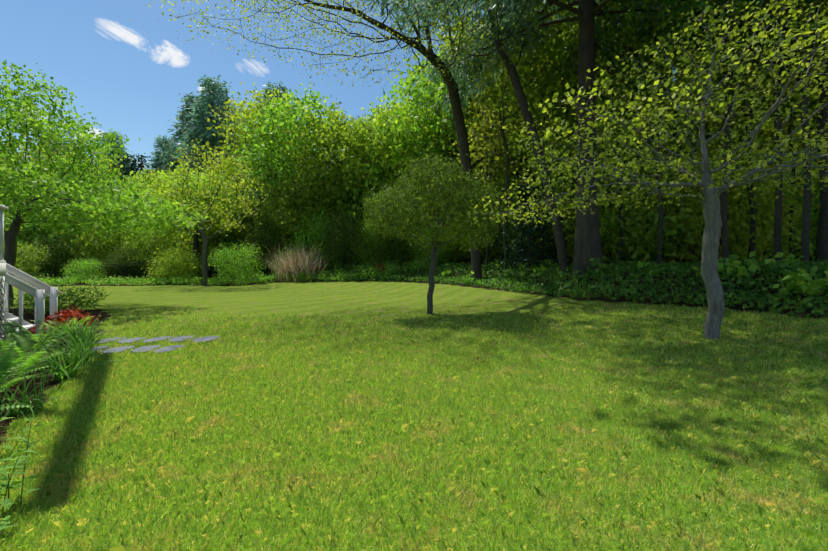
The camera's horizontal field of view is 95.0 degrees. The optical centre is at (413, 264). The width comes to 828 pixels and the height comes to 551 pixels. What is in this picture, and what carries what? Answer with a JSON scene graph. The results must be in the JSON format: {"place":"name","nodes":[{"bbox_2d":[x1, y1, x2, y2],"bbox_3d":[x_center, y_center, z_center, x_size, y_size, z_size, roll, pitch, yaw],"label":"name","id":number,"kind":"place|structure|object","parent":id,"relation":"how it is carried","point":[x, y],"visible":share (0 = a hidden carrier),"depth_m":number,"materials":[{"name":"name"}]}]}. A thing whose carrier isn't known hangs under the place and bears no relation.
{"place":"outdoors","nodes":[
{"label":"outdoors","id":0,"kind":"place"},
{"bbox_2d":[0,0,700,175],"label":"sky","id":1,"kind":"structure","parent":0,"point":[131,76],"materials":[{"name":"blue"}]},
{"bbox_2d":[0,256,827,550],"bbox_3d":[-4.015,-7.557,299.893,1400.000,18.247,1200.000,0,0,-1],"label":"ground","id":2,"kind":"structure","parent":0,"point":[336,298],"depth_m":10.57,"materials":[{"name":"green plant"}]},
{"bbox_2d":[4,238,54,278],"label":"shrub","id":3,"kind":"object","parent":2,"relation":"on","point":[27,264],"visible":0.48,"depth_m":29.88,"materials":[{"name":"green plant"}]},
{"bbox_2d":[0,204,62,342],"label":"deck and stairs","id":4,"kind":"structure","parent":2,"relation":"on","point":[40,295],"depth_m":7.79,"materials":[{"name":"white paint"}]},
{"bbox_2d":[4,209,76,279],"bbox_3d":[-34.821,-2.195,35.602,7.061,7.816,6.659,0,0,15],"label":"shrub","id":5,"kind":"object","parent":2,"relation":"on","point":[24,238],"visible":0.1,"depth_m":34.03,"materials":[{"name":"green plant"}]},
{"bbox_2d":[0,134,86,192],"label":"forest tree","id":6,"kind":"object","parent":2,"relation":"on","point":[37,151],"visible":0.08,"depth_m":39.10,"materials":[{"name":"green plant"}]},
{"bbox_2d":[15,231,82,278],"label":"shrub","id":7,"kind":"object","parent":2,"relation":"on","point":[49,270],"visible":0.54,"depth_m":32.23,"materials":[{"name":"green plant"}]},
{"bbox_2d":[0,154,113,277],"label":"understory","id":8,"kind":"object","parent":2,"relation":"on","point":[28,231],"visible":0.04,"depth_m":34.70,"materials":[{"name":"green plant"}]},
{"bbox_2d":[9,280,111,314],"bbox_3d":[-11.150,1.041,11.997,2.173,1.103,2.483,0,0,-20],"label":"shrub","id":9,"kind":"object","parent":2,"relation":"on","point":[70,299],"visible":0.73,"depth_m":12.00,"materials":[{"name":"green plant"}]},
{"bbox_2d":[0,313,126,529],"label":"bed plants","id":10,"kind":"object","parent":2,"relation":"on","point":[81,347],"visible":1,"depth_m":5.03,"materials":[{"name":"green plant"}]},
{"bbox_2d":[0,421,31,521],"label":"bed plant stems","id":11,"kind":"object","parent":10,"relation":"attached to","point":[20,497],"visible":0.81,"depth_m":2.33,"materials":[{"name":"green plant"}]},
{"bbox_2d":[30,306,100,333],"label":"red leaf plant","id":12,"kind":"object","parent":2,"relation":"on","point":[64,315],"visible":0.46,"depth_m":8.40,"materials":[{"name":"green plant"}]},
{"bbox_2d":[7,172,145,276],"bbox_3d":[-32.953,-4.035,37.766,12.235,11.620,12.974,0,0,-39],"label":"understory","id":13,"kind":"object","parent":2,"relation":"on","point":[73,236],"visible":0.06,"depth_m":34.87,"materials":[{"name":"green plant"}]},
{"bbox_2d":[60,257,109,282],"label":"shrub","id":14,"kind":"object","parent":2,"relation":"on","point":[85,264],"visible":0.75,"depth_m":30.22,"materials":[{"name":"green plant"}]},
{"bbox_2d":[67,218,139,279],"bbox_3d":[-28.822,-1.753,35.511,5.917,6.774,5.510,0,0,-24],"label":"shrub","id":15,"kind":"object","parent":2,"relation":"on","point":[94,250],"visible":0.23,"depth_m":34.70,"materials":[{"name":"green plant"}]},
{"bbox_2d":[0,59,207,306],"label":"dogwood tree","id":16,"kind":"object","parent":2,"relation":"on","point":[60,190],"visible":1,"depth_m":13.16,"materials":[{"name":"green plant"}]},
{"bbox_2d":[95,130,130,183],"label":"forest tree","id":17,"kind":"object","parent":2,"relation":"on","point":[117,138],"visible":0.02,"depth_m":62.46,"materials":[{"name":"green plant"}]},
{"bbox_2d":[101,150,136,203],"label":"forest tree","id":18,"kind":"object","parent":2,"relation":"on","point":[122,164],"visible":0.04,"depth_m":53.92,"materials":[{"name":"green plant"}]},
{"bbox_2d":[48,203,190,276],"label":"understory","id":19,"kind":"object","parent":2,"relation":"on","point":[85,244],"visible":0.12,"depth_m":34.18,"materials":[{"name":"green plant"}]},
{"bbox_2d":[103,244,153,279],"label":"shrub","id":20,"kind":"object","parent":2,"relation":"on","point":[120,256],"visible":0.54,"depth_m":32.18,"materials":[{"name":"green plant"}]},
{"bbox_2d":[117,153,155,194],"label":"forest tree","id":21,"kind":"object","parent":2,"relation":"on","point":[136,167],"visible":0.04,"depth_m":50.91,"materials":[{"name":"green plant"}]},
{"bbox_2d":[71,336,221,354],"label":"stepping stones","id":22,"kind":"object","parent":2,"relation":"on","point":[167,348],"visible":0.56,"depth_m":7.34,"materials":[{"name":"grey stone"}]},
{"bbox_2d":[118,167,174,197],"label":"forest tree","id":23,"kind":"object","parent":2,"relation":"on","point":[144,178],"visible":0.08,"depth_m":46.12,"materials":[{"name":"green plant"}]},
{"bbox_2d":[112,224,187,277],"bbox_3d":[-23.850,-1.553,34.854,6.120,6.375,5.771,0,0,-44],"label":"shrub","id":24,"kind":"object","parent":2,"relation":"on","point":[150,239],"visible":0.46,"depth_m":33.81,"materials":[{"name":"green plant"}]},
{"bbox_2d":[102,194,200,275],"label":"understory","id":25,"kind":"object","parent":2,"relation":"on","point":[188,237],"visible":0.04,"depth_m":38.85,"materials":[{"name":"green plant"}]},
{"bbox_2d":[117,222,193,276],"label":"understory","id":26,"kind":"object","parent":2,"relation":"on","point":[180,237],"visible":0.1,"depth_m":37.87,"materials":[{"name":"green plant"}]},
{"bbox_2d":[146,135,174,189],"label":"forest tree","id":27,"kind":"object","parent":2,"relation":"on","point":[160,141],"visible":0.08,"depth_m":60.19,"materials":[{"name":"green plant"}]},
{"bbox_2d":[141,239,208,283],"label":"shrub","id":28,"kind":"object","parent":2,"relation":"on","point":[179,268],"visible":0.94,"depth_m":29.38,"materials":[{"name":"green plant"}]},
{"bbox_2d":[158,92,206,178],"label":"forest tree","id":29,"kind":"object","parent":2,"relation":"on","point":[189,100],"visible":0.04,"depth_m":55.85,"materials":[{"name":"green plant"}]},
{"bbox_2d":[148,173,240,275],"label":"forest tree","id":30,"kind":"object","parent":2,"relation":"on","point":[215,229],"visible":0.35,"depth_m":34.83,"materials":[{"name":"green plant"}]},
{"bbox_2d":[145,160,244,280],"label":"forest tree","id":31,"kind":"object","parent":2,"relation":"on","point":[195,243],"visible":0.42,"depth_m":33.99,"materials":[{"name":"green plant"}]},
{"bbox_2d":[130,139,269,285],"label":"young leaf tree","id":32,"kind":"object","parent":2,"relation":"on","point":[205,247],"visible":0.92,"depth_m":27.14,"materials":[{"name":"green plant"}]},
{"bbox_2d":[173,230,231,276],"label":"understory","id":33,"kind":"object","parent":2,"relation":"on","point":[214,247],"visible":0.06,"depth_m":44.01,"materials":[{"name":"green plant"}]},
{"bbox_2d":[170,74,263,272],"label":"forest tree","id":34,"kind":"object","parent":2,"relation":"on","point":[201,124],"visible":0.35,"depth_m":49.80,"materials":[{"name":"green plant"}]},
{"bbox_2d":[16,257,430,285],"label":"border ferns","id":35,"kind":"object","parent":2,"relation":"on","point":[168,281],"visible":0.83,"depth_m":27.98,"materials":[{"name":"green plant"}]},
{"bbox_2d":[206,189,261,266],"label":"forest tree","id":36,"kind":"object","parent":2,"relation":"on","point":[237,229],"visible":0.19,"depth_m":41.68,"materials":[{"name":"green plant"}]},
{"bbox_2d":[207,239,270,283],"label":"shrub","id":37,"kind":"object","parent":2,"relation":"on","point":[249,266],"visible":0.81,"depth_m":29.22,"materials":[{"name":"green plant"}]},
{"bbox_2d":[205,81,291,229],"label":"forest tree","id":38,"kind":"object","parent":2,"relation":"on","point":[243,104],"visible":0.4,"depth_m":40.51,"materials":[{"name":"green plant"}]},
{"bbox_2d":[226,202,275,248],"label":"forest tree","id":39,"kind":"object","parent":2,"relation":"on","point":[234,231],"visible":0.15,"depth_m":40.89,"materials":[{"name":"green plant"}]},
{"bbox_2d":[215,187,294,266],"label":"understory","id":40,"kind":"object","parent":2,"relation":"on","point":[230,243],"visible":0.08,"depth_m":43.25,"materials":[{"name":"green plant"}]},
{"bbox_2d":[224,219,288,274],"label":"understory","id":41,"kind":"object","parent":2,"relation":"on","point":[253,243],"visible":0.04,"depth_m":39.25,"materials":[{"name":"green plant"}]},
{"bbox_2d":[239,210,292,279],"bbox_3d":[-13.218,-1.591,33.713,4.972,6.429,5.369,0,0,-40],"label":"shrub","id":42,"kind":"object","parent":2,"relation":"on","point":[268,239],"visible":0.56,"depth_m":33.31,"materials":[{"name":"green plant"}]},
{"bbox_2d":[210,84,329,244],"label":"forest tree","id":43,"kind":"object","parent":2,"relation":"on","point":[243,112],"visible":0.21,"depth_m":42.22,"materials":[{"name":"green plant"}]},
{"bbox_2d":[259,80,307,202],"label":"forest tree","id":44,"kind":"object","parent":2,"relation":"on","point":[282,89],"visible":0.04,"depth_m":64.42,"materials":[{"name":"green plant"}]},
{"bbox_2d":[237,184,342,270],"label":"understory","id":45,"kind":"object","parent":2,"relation":"on","point":[290,235],"visible":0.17,"depth_m":37.95,"materials":[{"name":"green plant"}]},
{"bbox_2d":[227,82,355,238],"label":"forest tree","id":46,"kind":"object","parent":2,"relation":"on","point":[266,129],"visible":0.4,"depth_m":36.41,"materials":[{"name":"green plant"}]},
{"bbox_2d":[259,240,331,281],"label":"ornamental grass","id":47,"kind":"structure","parent":2,"relation":"on","point":[293,265],"depth_m":28.43,"materials":[{"name":"beige plant"}]},
{"bbox_2d":[259,173,348,255],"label":"forest tree","id":48,"kind":"object","parent":2,"relation":"on","point":[278,211],"visible":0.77,"depth_m":34.09,"materials":[{"name":"green plant"}]},
{"bbox_2d":[283,201,350,273],"bbox_3d":[-8.628,-2.099,33.287,6.120,6.773,5.771,0,0,42],"label":"shrub","id":49,"kind":"object","parent":2,"relation":"on","point":[314,231],"visible":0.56,"depth_m":32.58,"materials":[{"name":"green plant"}]},
{"bbox_2d":[131,0,506,281],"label":"leaning tree","id":50,"kind":"object","parent":2,"relation":"on","point":[429,54],"visible":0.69,"depth_m":17.31,"materials":[{"name":"green plant"}]},
{"bbox_2d":[277,98,375,268],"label":"forest tree","id":51,"kind":"object","parent":2,"relation":"on","point":[331,116],"visible":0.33,"depth_m":35.21,"materials":[{"name":"green plant"}]},
{"bbox_2d":[318,207,368,268],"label":"shrub","id":52,"kind":"object","parent":2,"relation":"on","point":[336,239],"visible":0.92,"depth_m":30.47,"materials":[{"name":"green plant"}]},
{"bbox_2d":[292,115,407,263],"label":"forest tree","id":53,"kind":"object","parent":2,"relation":"on","point":[327,151],"visible":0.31,"depth_m":33.73,"materials":[{"name":"green plant"}]},
{"bbox_2d":[346,216,397,265],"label":"shrub","id":54,"kind":"object","parent":2,"relation":"on","point":[369,258],"visible":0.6,"depth_m":31.13,"materials":[{"name":"green plant"}]},
{"bbox_2d":[323,163,422,260],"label":"understory","id":55,"kind":"object","parent":2,"relation":"on","point":[355,211],"visible":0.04,"depth_m":35.43,"materials":[{"name":"green plant"}]},
{"bbox_2d":[332,96,428,191],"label":"forest tree","id":56,"kind":"object","parent":2,"relation":"on","point":[381,132],"visible":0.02,"depth_m":37.14,"materials":[{"name":"green plant"}]},
{"bbox_2d":[316,130,446,264],"bbox_3d":[-2.600,-6.291,36.145,12.838,13.620,13.614,0,0,21],"label":"understory","id":57,"kind":"object","parent":2,"relation":"on","point":[351,200],"visible":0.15,"depth_m":33.93,"materials":[{"name":"green plant"}]},
{"bbox_2d":[340,91,445,262],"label":"forest tree","id":58,"kind":"object","parent":2,"relation":"on","point":[380,117],"visible":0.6,"depth_m":32.43,"materials":[{"name":"green plant"}]},
{"bbox_2d":[371,194,424,265],"bbox_3d":[-1.112,-3.009,30.924,4.972,6.858,5.369,0,0,-4],"label":"shrub","id":59,"kind":"object","parent":2,"relation":"on","point":[399,252],"visible":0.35,"depth_m":30.20,"materials":[{"name":"green plant"}]},
{"bbox_2d":[92,245,736,282],"bbox_3d":[-3.969,0.194,28.393,44.708,2.764,6.625,0,0,15],"label":"hedge","id":60,"kind":"object","parent":2,"relation":"on","point":[121,272],"visible":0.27,"depth_m":31.23,"materials":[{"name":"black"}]},
{"bbox_2d":[354,146,502,313],"bbox_3d":[0.547,-0.986,11.807,4.293,5.213,3.773,0,0,23],"label":"crabapple tree","id":61,"kind":"object","parent":2,"relation":"on","point":[428,194],"visible":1,"depth_m":11.40,"materials":[{"name":"green plant"}]},
{"bbox_2d":[403,220,454,266],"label":"shrub","id":62,"kind":"object","parent":2,"relation":"on","point":[440,256],"visible":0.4,"depth_m":29.48,"materials":[{"name":"green plant"}]},
{"bbox_2d":[380,53,494,177],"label":"forest tree","id":63,"kind":"object","parent":2,"relation":"on","point":[393,95],"depth_m":42.23,"materials":[{"name":"green plant"}]},
{"bbox_2d":[393,9,486,261],"bbox_3d":[3.912,-11.958,36.128,11.381,24.690,13.816,0,0,-41],"label":"forest tree","id":64,"kind":"object","parent":2,"relation":"on","point":[406,88],"visible":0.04,"depth_m":34.76,"materials":[{"name":"green plant"}]},
{"bbox_2d":[371,46,540,262],"bbox_3d":[3.906,-9.355,33.113,13.517,19.736,14.382,0,0,-45],"label":"forest tree","id":65,"kind":"object","parent":2,"relation":"on","point":[417,100],"visible":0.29,"depth_m":31.21,"materials":[{"name":"green plant"}]},
{"bbox_2d":[412,151,510,264],"bbox_3d":[3.640,-4.696,33.404,8.938,10.234,9.598,0,0,-17],"label":"understory","id":66,"kind":"object","parent":2,"relation":"on","point":[453,253],"visible":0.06,"depth_m":31.66,"materials":[{"name":"green plant"}]},
{"bbox_2d":[422,158,539,262],"bbox_3d":[5.535,-4.248,32.761,10.450,9.154,11.081,0,0,-19],"label":"understory","id":67,"kind":"object","parent":2,"relation":"on","point":[495,247],"visible":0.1,"depth_m":30.62,"materials":[{"name":"green plant"}]},
{"bbox_2d":[449,84,531,266],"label":"bank sapling","id":68,"kind":"object","parent":2,"relation":"on","point":[487,175],"visible":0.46,"depth_m":23.93,"materials":[{"name":"green plant"}]},
{"bbox_2d":[423,9,558,261],"bbox_3d":[6.926,-10.260,32.456,12.846,21.310,12.875,0,0,-13],"label":"forest tree","id":69,"kind":"object","parent":2,"relation":"on","point":[447,142],"visible":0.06,"depth_m":32.10,"materials":[{"name":"green plant"}]},
{"bbox_2d":[417,0,569,275],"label":"tree","id":70,"kind":"object","parent":2,"relation":"on","point":[510,66],"visible":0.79,"depth_m":17.12,"materials":[{"name":"green plant"}]},
{"bbox_2d":[478,161,523,259],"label":"bank sapling","id":71,"kind":"object","parent":2,"relation":"on","point":[498,188],"visible":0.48,"depth_m":26.96,"materials":[{"name":"green plant"}]},
{"bbox_2d":[424,0,603,257],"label":"forest tree","id":72,"kind":"object","parent":2,"relation":"on","point":[439,36],"visible":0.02,"depth_m":28.71,"materials":[{"name":"green plant"}]},
{"bbox_2d":[461,167,568,261],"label":"understory","id":73,"kind":"object","parent":2,"relation":"on","point":[518,242],"visible":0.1,"depth_m":30.58,"materials":[{"name":"green plant"}]},
{"bbox_2d":[463,30,574,268],"bbox_3d":[5.134,-6.077,20.841,5.972,14.058,5.781,0,0,-42],"label":"bank sapling","id":74,"kind":"object","parent":2,"relation":"on","point":[500,124],"visible":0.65,"depth_m":20.89,"materials":[{"name":"green plant"}]},
{"bbox_2d":[480,72,572,255],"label":"bank sapling","id":75,"kind":"object","parent":2,"relation":"on","point":[516,171],"visible":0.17,"depth_m":24.07,"materials":[{"name":"green plant"}]},
{"bbox_2d":[492,135,560,254],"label":"bank sapling","id":76,"kind":"object","parent":2,"relation":"on","point":[516,175],"visible":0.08,"depth_m":29.96,"materials":[{"name":"green plant"}]},
{"bbox_2d":[498,181,558,274],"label":"hemlock tree","id":77,"kind":"object","parent":2,"relation":"on","point":[529,259],"visible":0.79,"depth_m":19.50,"materials":[{"name":"green plant"}]},
{"bbox_2d":[501,61,576,260],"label":"bank sapling","id":78,"kind":"object","parent":2,"relation":"on","point":[541,114],"visible":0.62,"depth_m":19.95,"materials":[{"name":"green plant"}]},
{"bbox_2d":[532,205,571,263],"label":"hemlock tree","id":79,"kind":"object","parent":2,"relation":"on","point":[555,254],"visible":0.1,"depth_m":20.77,"materials":[{"name":"green plant"}]},
{"bbox_2d":[515,60,598,223],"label":"bank sapling","id":80,"kind":"object","parent":2,"relation":"on","point":[550,123],"visible":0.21,"depth_m":21.50,"materials":[{"name":"green plant"}]},
{"bbox_2d":[304,251,827,317],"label":"bank ground cover","id":81,"kind":"object","parent":2,"relation":"on","point":[790,269],"visible":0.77,"depth_m":12.60,"materials":[{"name":"green plant"}]},
{"bbox_2d":[480,0,681,245],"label":"forest tree","id":82,"kind":"object","parent":2,"relation":"on","point":[561,33],"visible":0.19,"depth_m":20.21,"materials":[{"name":"green plant"}]},
{"bbox_2d":[537,197,630,263],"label":"understory","id":83,"kind":"object","parent":2,"relation":"on","point":[606,251],"visible":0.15,"depth_m":19.93,"materials":[{"name":"green plant"}]},
{"bbox_2d":[354,0,827,275],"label":"white pine","id":84,"kind":"object","parent":2,"relation":"on","point":[587,247],"visible":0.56,"depth_m":16.38,"materials":[{"name":"green plant"}]},
{"bbox_2d":[405,0,545,27],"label":"white pine boughs","id":85,"kind":"object","parent":84,"relation":"attached to","point":[505,4],"visible":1,"depth_m":11.70,"materials":[{"name":"plant"}]},
{"bbox_2d":[497,0,716,228],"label":"bank maple","id":86,"kind":"object","parent":2,"relation":"on","point":[560,57],"visible":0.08,"depth_m":19.99,"materials":[{"name":"green plant"}]},
{"bbox_2d":[573,71,681,261],"bbox_3d":[10.105,-4.593,18.116,4.562,10.327,4.773,0,0,29],"label":"bank sapling","id":87,"kind":"object","parent":2,"relation":"on","point":[621,218],"visible":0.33,"depth_m":17.95,"materials":[{"name":"green plant"}]},
{"bbox_2d":[507,94,752,263],"bbox_3d":[10.183,-4.018,20.366,11.239,8.882,11.918,0,0,-29],"label":"understory","id":88,"kind":"object","parent":2,"relation":"on","point":[628,244],"visible":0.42,"depth_m":17.98,"materials":[{"name":"green plant"}]},
{"bbox_2d":[461,0,827,339],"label":"japanese maple tree","id":89,"kind":"object","parent":2,"relation":"on","point":[709,192],"visible":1,"depth_m":7.15,"materials":[{"name":"green plant"}]},
{"bbox_2d":[613,137,688,260],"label":"bank sapling","id":90,"kind":"object","parent":2,"relation":"on","point":[652,177],"visible":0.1,"depth_m":19.99,"materials":[{"name":"green plant"}]},
{"bbox_2d":[575,0,739,263],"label":"bank sapling","id":91,"kind":"object","parent":2,"relation":"on","point":[660,207],"visible":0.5,"depth_m":15.99,"materials":[{"name":"green plant"}]},
{"bbox_2d":[599,169,721,265],"bbox_3d":[12.904,-2.640,20.686,6.198,5.844,6.656,0,0,39],"label":"understory","id":92,"kind":"object","parent":2,"relation":"on","point":[666,225],"visible":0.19,"depth_m":19.42,"materials":[{"name":"green plant"}]},
{"bbox_2d":[554,0,814,204],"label":"forest tree","id":93,"kind":"object","parent":2,"relation":"on","point":[706,124],"visible":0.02,"depth_m":23.30,"materials":[{"name":"green plant"}]},
{"bbox_2d":[619,22,771,262],"bbox_3d":[13.213,-5.687,18.973,5.948,12.403,5.758,0,0,-2],"label":"bank sapling","id":94,"kind":"object","parent":2,"relation":"on","point":[680,148],"visible":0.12,"depth_m":18.85,"materials":[{"name":"green plant"}]},
{"bbox_2d":[618,105,792,218],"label":"tree","id":95,"kind":"object","parent":2,"relation":"on","point":[719,143],"visible":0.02,"depth_m":24.76,"materials":[{"name":"green plant"}]},
{"bbox_2d":[588,0,827,261],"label":"bank maple","id":96,"kind":"object","parent":2,"relation":"on","point":[822,242],"visible":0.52,"depth_m":13.11,"materials":[{"name":"green plant"}]},
{"bbox_2d":[621,0,810,260],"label":"bank sapling","id":97,"kind":"object","parent":2,"relation":"on","point":[724,228],"visible":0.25,"depth_m":15.08,"materials":[{"name":"green plant"}]},
{"bbox_2d":[629,141,819,262],"bbox_3d":[15.022,-3.133,18.901,7.730,6.702,7.199,0,0,30],"label":"understory","id":98,"kind":"object","parent":2,"relation":"on","point":[743,237],"visible":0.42,"depth_m":17.49,"materials":[{"name":"green plant"}]},
{"bbox_2d":[693,75,794,258],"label":"bank sapling","id":99,"kind":"object","parent":2,"relation":"on","point":[738,135],"visible":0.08,"depth_m":20.94,"materials":[{"name":"green plant"}]},
{"bbox_2d":[666,0,824,258],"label":"bank sapling","id":100,"kind":"object","parent":2,"relation":"on","point":[752,229],"visible":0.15,"depth_m":16.97,"materials":[{"name":"green plant"}]},
{"bbox_2d":[674,132,819,260],"bbox_3d":[19.386,-3.723,21.761,9.075,7.381,9.623,0,0,34],"label":"understory","id":101,"kind":"object","parent":2,"relation":"on","point":[814,213],"visible":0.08,"depth_m":19.98,"materials":[{"name":"green plant"}]},
{"bbox_2d":[686,0,826,262],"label":"bank sapling","id":102,"kind":"object","parent":2,"relation":"on","point":[777,222],"visible":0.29,"depth_m":14.09,"materials":[{"name":"green plant"}]},
{"bbox_2d":[699,7,824,257],"bbox_3d":[25.382,-10.284,24.610,13.271,20.266,14.212,0,0,39],"label":"forest tree","id":103,"kind":"object","parent":2,"relation":"on","point":[809,106],"visible":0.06,"depth_m":24.62,"materials":[{"name":"green plant"}]},
{"bbox_2d":[718,93,808,226],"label":"bank sapling","id":104,"kind":"object","parent":2,"relation":"on","point":[766,142],"visible":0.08,"depth_m":23.80,"materials":[{"name":"green plant"}]},
{"bbox_2d":[700,0,827,117],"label":"forest tree","id":105,"kind":"object","parent":2,"relation":"on","point":[767,45],"depth_m":18.89,"materials":[{"name":"green plant"}]},
{"bbox_2d":[701,0,827,261],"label":"bank sapling","id":106,"kind":"object","parent":2,"relation":"on","point":[806,223],"visible":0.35,"depth_m":13.09,"materials":[{"name":"green plant"}]},
{"bbox_2d":[730,14,827,253],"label":"bank sapling","id":107,"kind":"object","parent":2,"relation":"on","point":[790,130],"visible":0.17,"depth_m":19.12,"materials":[{"name":"green plant"}]},
{"bbox_2d":[764,86,817,257],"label":"bank sapling","id":108,"kind":"object","parent":2,"relation":"on","point":[800,147],"visible":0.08,"depth_m":22.37,"materials":[{"name":"green plant"}]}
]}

